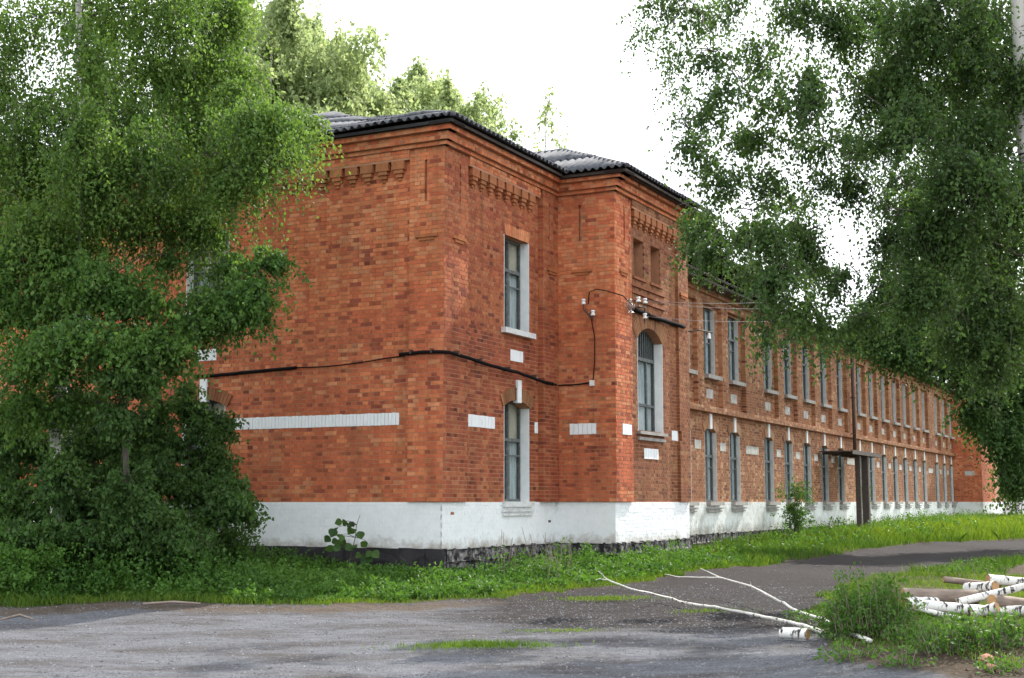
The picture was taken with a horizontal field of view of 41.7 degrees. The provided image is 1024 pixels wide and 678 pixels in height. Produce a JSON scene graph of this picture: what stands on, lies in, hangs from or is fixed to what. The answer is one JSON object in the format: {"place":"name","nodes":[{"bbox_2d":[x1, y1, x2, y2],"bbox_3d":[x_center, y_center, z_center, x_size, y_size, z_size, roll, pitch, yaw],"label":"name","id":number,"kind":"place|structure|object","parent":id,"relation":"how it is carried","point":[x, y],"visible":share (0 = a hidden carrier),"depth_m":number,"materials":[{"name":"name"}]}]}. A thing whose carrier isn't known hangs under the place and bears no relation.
{"place":"outdoors","nodes":[
{"label":"outdoors","id":0,"kind":"place"},
{"bbox_2d":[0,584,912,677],"bbox_3d":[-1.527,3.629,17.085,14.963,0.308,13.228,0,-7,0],"label":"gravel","id":1,"kind":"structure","parent":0,"point":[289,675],"depth_m":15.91,"materials":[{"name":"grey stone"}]},
{"bbox_2d":[0,0,1022,382],"label":"sky","id":2,"kind":"structure","parent":0,"point":[518,48],"materials":[{"name":"white"}]},
{"bbox_2d":[0,539,1023,677],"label":"road","id":3,"kind":"structure","parent":0,"point":[797,574],"depth_m":16.64,"materials":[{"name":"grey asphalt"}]},
{"bbox_2d":[0,614,35,620],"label":"stick","id":4,"kind":"object","parent":3,"relation":"on","point":[14,616],"visible":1,"depth_m":17.96,"materials":[{"name":"brown wood"}]},
{"bbox_2d":[143,601,199,604],"bbox_3d":[-5.053,3.919,19.991,0.833,0.053,0.162,1,-7,-10],"label":"stick","id":5,"kind":"object","parent":3,"relation":"on","point":[164,602],"visible":1,"depth_m":19.99,"materials":[{"name":"brown wood"}]},
{"bbox_2d":[348,638,593,651],"bbox_3d":[-0.428,3.381,14.860,2.713,0.115,0.824,0,-7,0],"label":"grass patch","id":6,"kind":"object","parent":3,"relation":"on","point":[474,643],"visible":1,"depth_m":14.82,"materials":[{"name":"green plant"}]},
{"bbox_2d":[493,627,614,633],"bbox_3d":[0.553,3.576,16.542,1.981,0.062,0.644,0,-7,0],"label":"grass patch","id":7,"kind":"object","parent":3,"relation":"on","point":[556,630],"visible":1,"depth_m":16.59,"materials":[{"name":"green plant"}]},
{"bbox_2d":[539,594,670,601],"bbox_3d":[1.503,4.037,21.028,2.173,0.106,0.728,-1,-7,7],"label":"grass patch","id":8,"kind":"object","parent":3,"relation":"on","point":[619,597],"visible":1,"depth_m":20.99,"materials":[{"name":"green plant"}]},
{"bbox_2d":[667,607,762,614],"bbox_3d":[2.912,3.886,19.328,1.415,0.099,0.598,0,-7,0],"label":"grass patch","id":9,"kind":"object","parent":3,"relation":"on","point":[705,610],"visible":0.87,"depth_m":19.25,"materials":[{"name":"green plant"}]},
{"bbox_2d":[596,571,838,637],"bbox_3d":[3.013,3.517,18.177,1.194,0.546,5.433,4,-8,-28],"label":"birch pole","id":10,"kind":"object","parent":3,"relation":"on","point":[756,615],"visible":0.93,"depth_m":18.80,"materials":[{"name":"white wood"}]},
{"bbox_2d":[779,627,809,639],"bbox_3d":[3.295,3.435,15.696,0.342,0.135,0.135,-5,-8,34],"label":"birch log","id":11,"kind":"object","parent":3,"relation":"on","point":[794,633],"visible":1,"depth_m":15.64,"materials":[{"name":"white wood"}]},
{"bbox_2d":[774,607,821,623],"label":"weed clump","id":12,"kind":"object","parent":3,"relation":"on","point":[801,616],"visible":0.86,"depth_m":17.45,"materials":[{"name":"green plant"}]},
{"bbox_2d":[813,638,893,662],"bbox_3d":[3.382,3.045,13.180,0.897,0.252,0.658,0,-7,0],"label":"weed clump","id":13,"kind":"object","parent":3,"relation":"on","point":[843,654],"visible":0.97,"depth_m":13.17,"materials":[{"name":"green plant"}]},
{"bbox_2d":[0,537,1023,677],"bbox_3d":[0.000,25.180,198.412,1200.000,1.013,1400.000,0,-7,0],"label":"ground","id":14,"kind":"structure","parent":0,"point":[946,669],"depth_m":13.16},
{"bbox_2d":[0,442,39,524],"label":"shrub","id":15,"kind":"object","parent":14,"relation":"on","point":[10,474],"visible":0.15,"depth_m":26.14,"materials":[{"name":"green plant"}]},
{"bbox_2d":[0,530,93,597],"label":"shrub","id":16,"kind":"object","parent":14,"relation":"on","point":[50,558],"visible":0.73,"depth_m":20.77,"materials":[{"name":"green plant"}]},
{"bbox_2d":[17,423,102,516],"bbox_3d":[-8.795,3.090,26.525,2.057,3.145,1.946,0,-7,0],"label":"shrub","id":17,"kind":"object","parent":14,"relation":"on","point":[70,432],"visible":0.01,"depth_m":26.50,"materials":[{"name":"green plant"}]},
{"bbox_2d":[0,365,273,574],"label":"bird cherry tree","id":18,"kind":"object","parent":14,"relation":"on","point":[222,495],"visible":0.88,"depth_m":22.46,"materials":[{"name":"green plant"}]},
{"bbox_2d":[97,387,176,518],"bbox_3d":[-7.291,2.811,26.683,2.205,3.722,1.903,0,-7,0],"label":"shrub","id":19,"kind":"object","parent":14,"relation":"on","point":[162,496],"visible":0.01,"depth_m":26.34,"materials":[{"name":"green plant"}]},
{"bbox_2d":[0,214,313,569],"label":"alder tree","id":20,"kind":"object","parent":14,"relation":"on","point":[235,305],"visible":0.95,"depth_m":21.74,"materials":[{"name":"green plant"}]},
{"bbox_2d":[0,0,351,569],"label":"birch tree","id":21,"kind":"object","parent":14,"relation":"on","point":[81,174],"visible":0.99,"depth_m":22.80,"materials":[{"name":"green plant"}]},
{"bbox_2d":[132,514,221,583],"bbox_3d":[-5.600,3.571,22.440,1.422,1.337,1.427,0,-7,0],"label":"shrub","id":22,"kind":"object","parent":14,"relation":"on","point":[201,525],"visible":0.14,"depth_m":22.23,"materials":[{"name":"green plant"}]},
{"bbox_2d":[148,0,281,141],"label":"birch tree","id":23,"kind":"object","parent":14,"relation":"on","point":[258,13],"visible":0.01,"depth_m":48.83,"materials":[{"name":"green plant"}]},
{"bbox_2d":[208,523,266,571],"bbox_3d":[-5.294,3.770,24.034,1.824,1.226,1.510,0,-7,0],"label":"shrub","id":24,"kind":"object","parent":14,"relation":"on","point":[232,540],"visible":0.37,"depth_m":23.95,"materials":[{"name":"green plant"}]},
{"bbox_2d":[149,0,404,126],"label":"birch tree","id":25,"kind":"object","parent":14,"relation":"on","point":[282,20],"visible":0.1,"depth_m":46.62,"materials":[{"name":"green plant"}]},
{"bbox_2d":[299,0,331,76],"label":"birch tree","id":26,"kind":"object","parent":14,"relation":"on","point":[320,27],"visible":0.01,"depth_m":61.39,"materials":[{"name":"green plant"}]},
{"bbox_2d":[265,18,406,116],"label":"birch tree","id":27,"kind":"object","parent":14,"relation":"on","point":[284,84],"visible":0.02,"depth_m":47.85,"materials":[{"name":"green plant"}]},
{"bbox_2d":[324,516,378,567],"bbox_3d":[-2.924,3.805,24.470,1.028,1.206,0.570,4,-8,-30],"label":"sapling","id":28,"kind":"object","parent":14,"relation":"on","point":[340,542],"visible":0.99,"depth_m":24.45,"materials":[{"name":"green plant"}]},
{"bbox_2d":[354,74,425,115],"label":"birch tree","id":29,"kind":"object","parent":14,"relation":"on","point":[403,91],"visible":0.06,"depth_m":50.73,"materials":[{"name":"green plant"}]},
{"bbox_2d":[375,55,460,110],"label":"birch tree","id":30,"kind":"object","parent":14,"relation":"on","point":[419,77],"visible":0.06,"depth_m":55.35,"materials":[{"name":"green plant"}]},
{"bbox_2d":[0,510,879,610],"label":"weeds","id":31,"kind":"object","parent":14,"relation":"on","point":[282,577],"visible":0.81,"depth_m":21.81,"materials":[{"name":"green plant"}]},
{"bbox_2d":[435,68,464,110],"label":"birch tree","id":32,"kind":"object","parent":14,"relation":"on","point":[455,91],"visible":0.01,"depth_m":61.69,"materials":[{"name":"green plant"}]},
{"bbox_2d":[423,68,505,130],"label":"birch tree","id":33,"kind":"object","parent":14,"relation":"on","point":[445,100],"visible":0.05,"depth_m":53.22,"materials":[{"name":"green plant"}]},
{"bbox_2d":[0,556,928,615],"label":"grass","id":34,"kind":"structure","parent":14,"relation":"on","point":[7,600],"depth_m":20.60,"materials":[{"name":"green plant"}]},
{"bbox_2d":[477,79,510,138],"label":"birch tree","id":35,"kind":"object","parent":14,"relation":"on","point":[500,124],"visible":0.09,"depth_m":57.65,"materials":[{"name":"green plant"}]},
{"bbox_2d":[0,110,1004,568],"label":"brick building","id":36,"kind":"structure","parent":14,"relation":"on","point":[446,230],"depth_m":28.20,"materials":[{"name":"brick"}]},
{"bbox_2d":[181,400,225,515],"bbox_3d":[-6.260,2.429,27.563,1.360,2.360,0.423,-4,-8,27],"label":"window","id":37,"kind":"structure","parent":36,"relation":"in","point":[215,404],"depth_m":27.76,"materials":[{"name":"white paint"}]},
{"bbox_2d":[186,237,229,314],"bbox_3d":[-6.240,-1.140,28.035,1.100,1.940,0.335,-4,-8,27],"label":"window","id":38,"kind":"structure","parent":36,"relation":"in","point":[198,283],"depth_m":28.27,"materials":[{"name":"grey glass"}]},
{"bbox_2d":[195,366,296,377],"bbox_3d":[-5.422,0.670,27.168,2.603,0.136,0.055,-4,-8,27],"label":"power cable","id":39,"kind":"object","parent":36,"relation":"attached to","point":[254,371],"visible":0.88,"depth_m":27.05,"materials":[{"name":"black plastic"}]},
{"bbox_2d":[296,356,401,367],"bbox_3d":[-3.145,0.445,26.041,2.501,0.149,0.019,-4,-8,27],"label":"power cable","id":40,"kind":"object","parent":36,"relation":"attached to","point":[349,363],"visible":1,"depth_m":26.03,"materials":[{"name":"black plastic"}]},
{"bbox_2d":[399,350,553,384],"bbox_3d":[-0.256,0.582,26.922,1.004,0.322,4.766,-6,-9,39],"label":"power cable","id":41,"kind":"object","parent":36,"relation":"attached to","point":[474,360],"visible":1,"depth_m":25.91,"materials":[{"name":"black plastic"}]},
{"bbox_2d":[501,401,534,515],"bbox_3d":[-0.009,2.445,27.692,0.423,2.360,1.410,-4,-8,27],"label":"window","id":42,"kind":"structure","parent":36,"relation":"in","point":[516,420],"depth_m":28.10,"materials":[{"name":"white paint"}]},
{"bbox_2d":[501,238,535,338],"bbox_3d":[0.000,-1.075,28.113,0.443,2.050,1.390,-4,-8,27],"label":"window","id":43,"kind":"structure","parent":36,"relation":"in","point":[516,256],"depth_m":28.54,"materials":[{"name":"white paint"}]},
{"bbox_2d":[637,330,667,442],"bbox_3d":[3.060,1.052,30.831,0.423,2.580,1.730,-4,-8,27],"label":"window","id":44,"kind":"structure","parent":36,"relation":"in","point":[648,353],"depth_m":31.37,"materials":[{"name":"white paint"}]},
{"bbox_2d":[649,315,685,328],"bbox_3d":[3.690,-0.404,31.847,0.095,0.136,2.252,-4,-8,27],"label":"power cable","id":45,"kind":"object","parent":36,"relation":"attached to","point":[664,320],"visible":1,"depth_m":31.74,"materials":[{"name":"black plastic"}]},
{"bbox_2d":[689,429,698,511],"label":"window","id":46,"kind":"structure","parent":36,"relation":"in","point":[691,503],"depth_m":35.90,"materials":[{"name":"white paint"}]},
{"bbox_2d":[703,307,722,380],"bbox_3d":[5.541,0.127,38.045,0.433,2.050,1.240,-4,-8,27],"label":"window","id":47,"kind":"structure","parent":36,"relation":"in","point":[708,315],"depth_m":38.43,"materials":[{"name":"grey glass"}]},
{"bbox_2d":[704,429,724,511],"bbox_3d":[5.536,3.646,37.622,0.423,2.360,1.260,-4,-8,27],"label":"window","id":48,"kind":"structure","parent":36,"relation":"in","point":[709,437],"depth_m":37.99,"materials":[{"name":"white paint"}]},
{"bbox_2d":[728,317,745,386],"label":"window","id":49,"kind":"structure","parent":36,"relation":"in","point":[732,348],"depth_m":40.38,"materials":[{"name":"grey glass"}]},
{"bbox_2d":[729,432,747,511],"bbox_3d":[6.537,3.882,39.567,0.423,2.360,1.260,-4,-8,27],"label":"window","id":50,"kind":"structure","parent":36,"relation":"in","point":[734,441],"depth_m":39.94,"materials":[{"name":"white paint"}]},
{"bbox_2d":[763,333,778,394],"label":"window","id":51,"kind":"structure","parent":36,"relation":"in","point":[767,383],"depth_m":43.46,"materials":[{"name":"white paint"}]},
{"bbox_2d":[764,438,780,510],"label":"window","id":52,"kind":"structure","parent":36,"relation":"in","point":[768,445],"depth_m":43.05,"materials":[{"name":"white paint"}]},
{"bbox_2d":[783,338,797,399],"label":"window","id":53,"kind":"structure","parent":36,"relation":"in","point":[788,395],"depth_m":45.52,"materials":[{"name":"white paint"}]},
{"bbox_2d":[784,440,799,509],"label":"window","id":54,"kind":"structure","parent":36,"relation":"in","point":[788,448],"depth_m":45.13,"materials":[{"name":"white paint"}]},
{"bbox_2d":[802,347,815,403],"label":"window","id":55,"kind":"structure","parent":36,"relation":"in","point":[806,400],"depth_m":47.61,"materials":[{"name":"white paint"}]},
{"bbox_2d":[803,443,817,509],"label":"window","id":56,"kind":"structure","parent":36,"relation":"in","point":[806,453],"depth_m":47.20,"materials":[{"name":"grey glass"}]},
{"bbox_2d":[820,353,831,408],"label":"window","id":57,"kind":"structure","parent":36,"relation":"in","point":[823,380],"depth_m":49.77,"materials":[{"name":"white paint"}]},
{"bbox_2d":[821,447,834,509],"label":"window","id":58,"kind":"structure","parent":36,"relation":"in","point":[824,458],"depth_m":49.32,"materials":[{"name":"white paint"}]},
{"bbox_2d":[836,359,847,412],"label":"window","id":59,"kind":"structure","parent":36,"relation":"in","point":[839,374],"depth_m":52.01,"materials":[{"name":"white paint"}]},
{"bbox_2d":[838,448,850,508],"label":"window","id":60,"kind":"structure","parent":36,"relation":"in","point":[841,482],"depth_m":51.55,"materials":[{"name":"white paint"}]},
{"bbox_2d":[849,355,856,449],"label":"downpipe","id":61,"kind":"object","parent":36,"relation":"attached to","point":[853,397],"visible":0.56,"depth_m":52.26,"materials":[{"name":"metal"}]},
{"bbox_2d":[855,366,866,416],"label":"window","id":62,"kind":"structure","parent":36,"relation":"in","point":[858,391],"depth_m":54.82,"materials":[{"name":"white paint"}]},
{"bbox_2d":[868,371,877,419],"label":"window","id":63,"kind":"structure","parent":36,"relation":"in","point":[871,416],"depth_m":56.76,"materials":[{"name":"white paint"}]},
{"bbox_2d":[869,458,880,508],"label":"window","id":64,"kind":"structure","parent":36,"relation":"in","point":[871,460],"depth_m":56.33,"materials":[{"name":"white paint"}]},
{"bbox_2d":[880,376,889,422],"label":"window","id":65,"kind":"structure","parent":36,"relation":"in","point":[883,419],"depth_m":58.89,"materials":[{"name":"white paint"}]},
{"bbox_2d":[881,456,891,507],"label":"window","id":66,"kind":"structure","parent":36,"relation":"in","point":[883,460],"depth_m":58.46,"materials":[{"name":"white paint"}]},
{"bbox_2d":[891,380,900,425],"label":"window","id":67,"kind":"structure","parent":36,"relation":"in","point":[895,423],"depth_m":61.01,"materials":[{"name":"white paint"}]},
{"bbox_2d":[893,456,902,507],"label":"window","id":68,"kind":"structure","parent":36,"relation":"in","point":[895,469],"depth_m":60.58,"materials":[{"name":"white paint"}]},
{"bbox_2d":[902,385,910,427],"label":"window","id":69,"kind":"structure","parent":36,"relation":"in","point":[903,386],"depth_m":63.05,"materials":[{"name":"white paint"}]},
{"bbox_2d":[903,459,912,507],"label":"window","id":70,"kind":"structure","parent":36,"relation":"in","point":[905,469],"depth_m":62.63,"materials":[{"name":"white paint"}]},
{"bbox_2d":[912,389,919,430],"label":"window","id":71,"kind":"structure","parent":36,"relation":"in","point":[913,394],"depth_m":65.17,"materials":[{"name":"white paint"}]},
{"bbox_2d":[913,461,922,507],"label":"window","id":72,"kind":"structure","parent":36,"relation":"in","point":[915,476],"depth_m":64.74,"materials":[{"name":"white paint"}]},
{"bbox_2d":[921,392,928,432],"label":"window","id":73,"kind":"structure","parent":36,"relation":"in","point":[922,394],"depth_m":67.30,"materials":[{"name":"white paint"}]},
{"bbox_2d":[922,462,931,507],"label":"window","id":74,"kind":"structure","parent":36,"relation":"in","point":[924,464],"depth_m":66.86,"materials":[{"name":"white paint"}]},
{"bbox_2d":[934,397,940,435],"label":"window","id":75,"kind":"structure","parent":36,"relation":"in","point":[937,434],"depth_m":70.38,"materials":[{"name":"white paint"}]},
{"bbox_2d":[935,464,943,506],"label":"window","id":76,"kind":"structure","parent":36,"relation":"in","point":[936,465],"depth_m":69.95,"materials":[{"name":"white paint"}]},
{"bbox_2d":[943,465,950,506],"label":"window","id":77,"kind":"structure","parent":36,"relation":"in","point":[944,466],"depth_m":71.99,"materials":[{"name":"white paint"}]},
{"bbox_2d":[949,466,957,506],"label":"window","id":78,"kind":"structure","parent":36,"relation":"in","point":[951,467],"depth_m":73.93,"materials":[{"name":"white paint"}]},
{"bbox_2d":[507,118,533,146],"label":"birch tree","id":79,"kind":"object","parent":14,"relation":"on","point":[513,135],"visible":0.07,"depth_m":53.31,"materials":[{"name":"green plant"}]},
{"bbox_2d":[496,529,572,578],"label":"dry stalks","id":80,"kind":"object","parent":14,"relation":"on","point":[515,548],"visible":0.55,"depth_m":23.94,"materials":[{"name":"grey plant"}]},
{"bbox_2d":[532,85,568,151],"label":"birch tree","id":81,"kind":"object","parent":14,"relation":"on","point":[545,122],"visible":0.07,"depth_m":55.45,"materials":[{"name":"green plant"}]},
{"bbox_2d":[665,568,872,642],"bbox_3d":[3.644,3.638,18.921,0.746,0.455,7.826,1,-7,-10],"label":"birch pole","id":82,"kind":"object","parent":14,"relation":"on","point":[814,616],"visible":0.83,"depth_m":19.41,"materials":[{"name":"white wood"}]},
{"bbox_2d":[770,476,814,535],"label":"shrub","id":83,"kind":"object","parent":14,"relation":"on","point":[795,516],"visible":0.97,"depth_m":41.30,"materials":[{"name":"green plant"}]},
{"bbox_2d":[615,0,1023,424],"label":"birch tree","id":84,"kind":"object","parent":14,"relation":"on","point":[969,51],"visible":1,"depth_m":17.79,"materials":[{"name":"green plant"}]},
{"bbox_2d":[819,450,881,528],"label":"entrance canopy","id":85,"kind":"object","parent":14,"relation":"on","point":[863,485],"visible":0.91,"depth_m":49.45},
{"bbox_2d":[682,508,1023,557],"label":"weeds","id":86,"kind":"object","parent":14,"relation":"on","point":[835,529],"visible":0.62,"depth_m":43.24,"materials":[{"name":"green plant"}]},
{"bbox_2d":[801,561,932,640],"bbox_3d":[4.127,3.048,15.651,1.500,0.911,1.106,0,-7,0],"label":"weed clump","id":87,"kind":"object","parent":14,"relation":"on","point":[872,612],"visible":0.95,"depth_m":15.53,"materials":[{"name":"green plant"}]},
{"bbox_2d":[860,645,937,669],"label":"weed clump","id":88,"kind":"object","parent":14,"relation":"on","point":[909,661],"visible":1,"depth_m":12.64,"materials":[{"name":"green plant"}]},
{"bbox_2d":[811,224,1023,520],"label":"linden tree","id":89,"kind":"object","parent":14,"relation":"on","point":[1003,438],"visible":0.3,"depth_m":37.70,"materials":[{"name":"green plant"}]},
{"bbox_2d":[830,638,1019,677],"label":"rubble","id":90,"kind":"object","parent":14,"relation":"on","point":[971,675],"visible":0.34,"depth_m":12.87,"materials":[{"name":"grey stone"}]},
{"bbox_2d":[874,611,981,643],"bbox_3d":[4.665,3.240,15.102,1.255,0.384,0.931,0,-7,0],"label":"weed clump","id":91,"kind":"object","parent":14,"relation":"on","point":[898,631],"visible":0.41,"depth_m":15.00,"materials":[{"name":"green plant"}]},
{"bbox_2d":[914,606,959,619],"bbox_3d":[5.564,3.591,17.596,0.612,0.072,0.072,13,-5,7],"label":"birch log","id":92,"kind":"object","parent":14,"relation":"on","point":[929,611],"visible":0.39,"depth_m":17.58,"materials":[{"name":"white wood"}]},
{"bbox_2d":[899,587,979,604],"bbox_3d":[5.820,3.501,18.312,1.062,0.211,0.211,3,-7,-5],"label":"birch log","id":93,"kind":"object","parent":14,"relation":"on","point":[947,595],"visible":0.54,"depth_m":18.24,"materials":[{"name":"brown wood"}]},
{"bbox_2d":[898,609,990,655],"bbox_3d":[4.204,2.862,13.127,0.875,0.465,0.621,-1,-7,10],"label":"weed clump","id":94,"kind":"object","parent":14,"relation":"on","point":[951,627],"visible":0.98,"depth_m":13.06,"materials":[{"name":"green plant"}]},
{"bbox_2d":[904,598,1004,616],"bbox_3d":[5.874,3.574,17.850,1.312,0.158,0.158,6,-7,0],"label":"birch log","id":95,"kind":"object","parent":14,"relation":"on","point":[941,606],"visible":0.48,"depth_m":17.79,"materials":[{"name":"white wood"}]},
{"bbox_2d":[931,557,1000,576],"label":"weed clump","id":96,"kind":"object","parent":14,"relation":"on","point":[972,568],"visible":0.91,"depth_m":25.00,"materials":[{"name":"green plant"}]},
{"bbox_2d":[941,604,1023,650],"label":"weed clump","id":97,"kind":"object","parent":14,"relation":"on","point":[1008,632],"visible":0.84,"depth_m":13.15,"materials":[{"name":"green plant"}]},
{"bbox_2d":[970,602,999,617],"bbox_3d":[6.223,3.577,17.698,0.362,0.142,0.142,-28,-23,35],"label":"birch log","id":98,"kind":"object","parent":14,"relation":"on","point":[989,607],"visible":0.69,"depth_m":17.62,"materials":[{"name":"white wood"}]},
{"bbox_2d":[964,649,1023,675],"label":"weed clump","id":99,"kind":"object","parent":14,"relation":"on","point":[995,661],"visible":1,"depth_m":12.30,"materials":[{"name":"green plant"}]},
{"bbox_2d":[985,574,1023,585],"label":"birch log","id":100,"kind":"object","parent":14,"relation":"on","point":[1001,580],"visible":0.71,"depth_m":18.76,"materials":[{"name":"white wood"}]},
{"bbox_2d":[943,576,1001,587],"bbox_3d":[6.472,3.429,18.925,0.792,0.093,0.092,6,-7,4],"label":"birch log","id":101,"kind":"object","parent":100,"relation":"on","point":[954,580],"visible":0.62,"depth_m":18.90,"materials":[{"name":"beige wood"}]},
{"bbox_2d":[993,452,1023,514],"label":"shrub","id":102,"kind":"object","parent":14,"relation":"on","point":[1016,508],"visible":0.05,"depth_m":72.37,"materials":[{"name":"green plant"}]},
{"bbox_2d":[1004,605,1023,615],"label":"birch log","id":103,"kind":"object","parent":14,"relation":"on","point":[1019,609],"visible":0.44,"depth_m":17.75,"materials":[{"name":"white wood"}]},
{"bbox_2d":[987,594,1023,606],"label":"birch log","id":104,"kind":"object","parent":103,"relation":"on","point":[1002,601],"visible":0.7,"depth_m":17.97,"materials":[{"name":"beige wood"}]},
{"bbox_2d":[963,581,998,592],"bbox_3d":[6.454,3.422,18.523,0.159,0.159,0.512,4,-14,-30],"label":"birch log","id":105,"kind":"object","parent":104,"relation":"on","point":[980,587],"visible":0.7,"depth_m":18.43,"materials":[{"name":"white wood"}]},
{"bbox_2d":[955,583,1023,603],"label":"birch log","id":106,"kind":"object","parent":104,"relation":"on","point":[973,598],"visible":0.89,"depth_m":18.01,"materials":[{"name":"white wood"}]},
{"bbox_2d":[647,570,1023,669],"bbox_3d":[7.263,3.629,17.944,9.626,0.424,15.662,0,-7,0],"label":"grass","id":107,"kind":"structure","parent":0,"point":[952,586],"depth_m":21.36,"materials":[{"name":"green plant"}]},
{"bbox_2d":[659,511,1023,574],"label":"tall grass","id":108,"kind":"structure","parent":0,"point":[990,529],"depth_m":38.73,"materials":[{"name":"green plant"}]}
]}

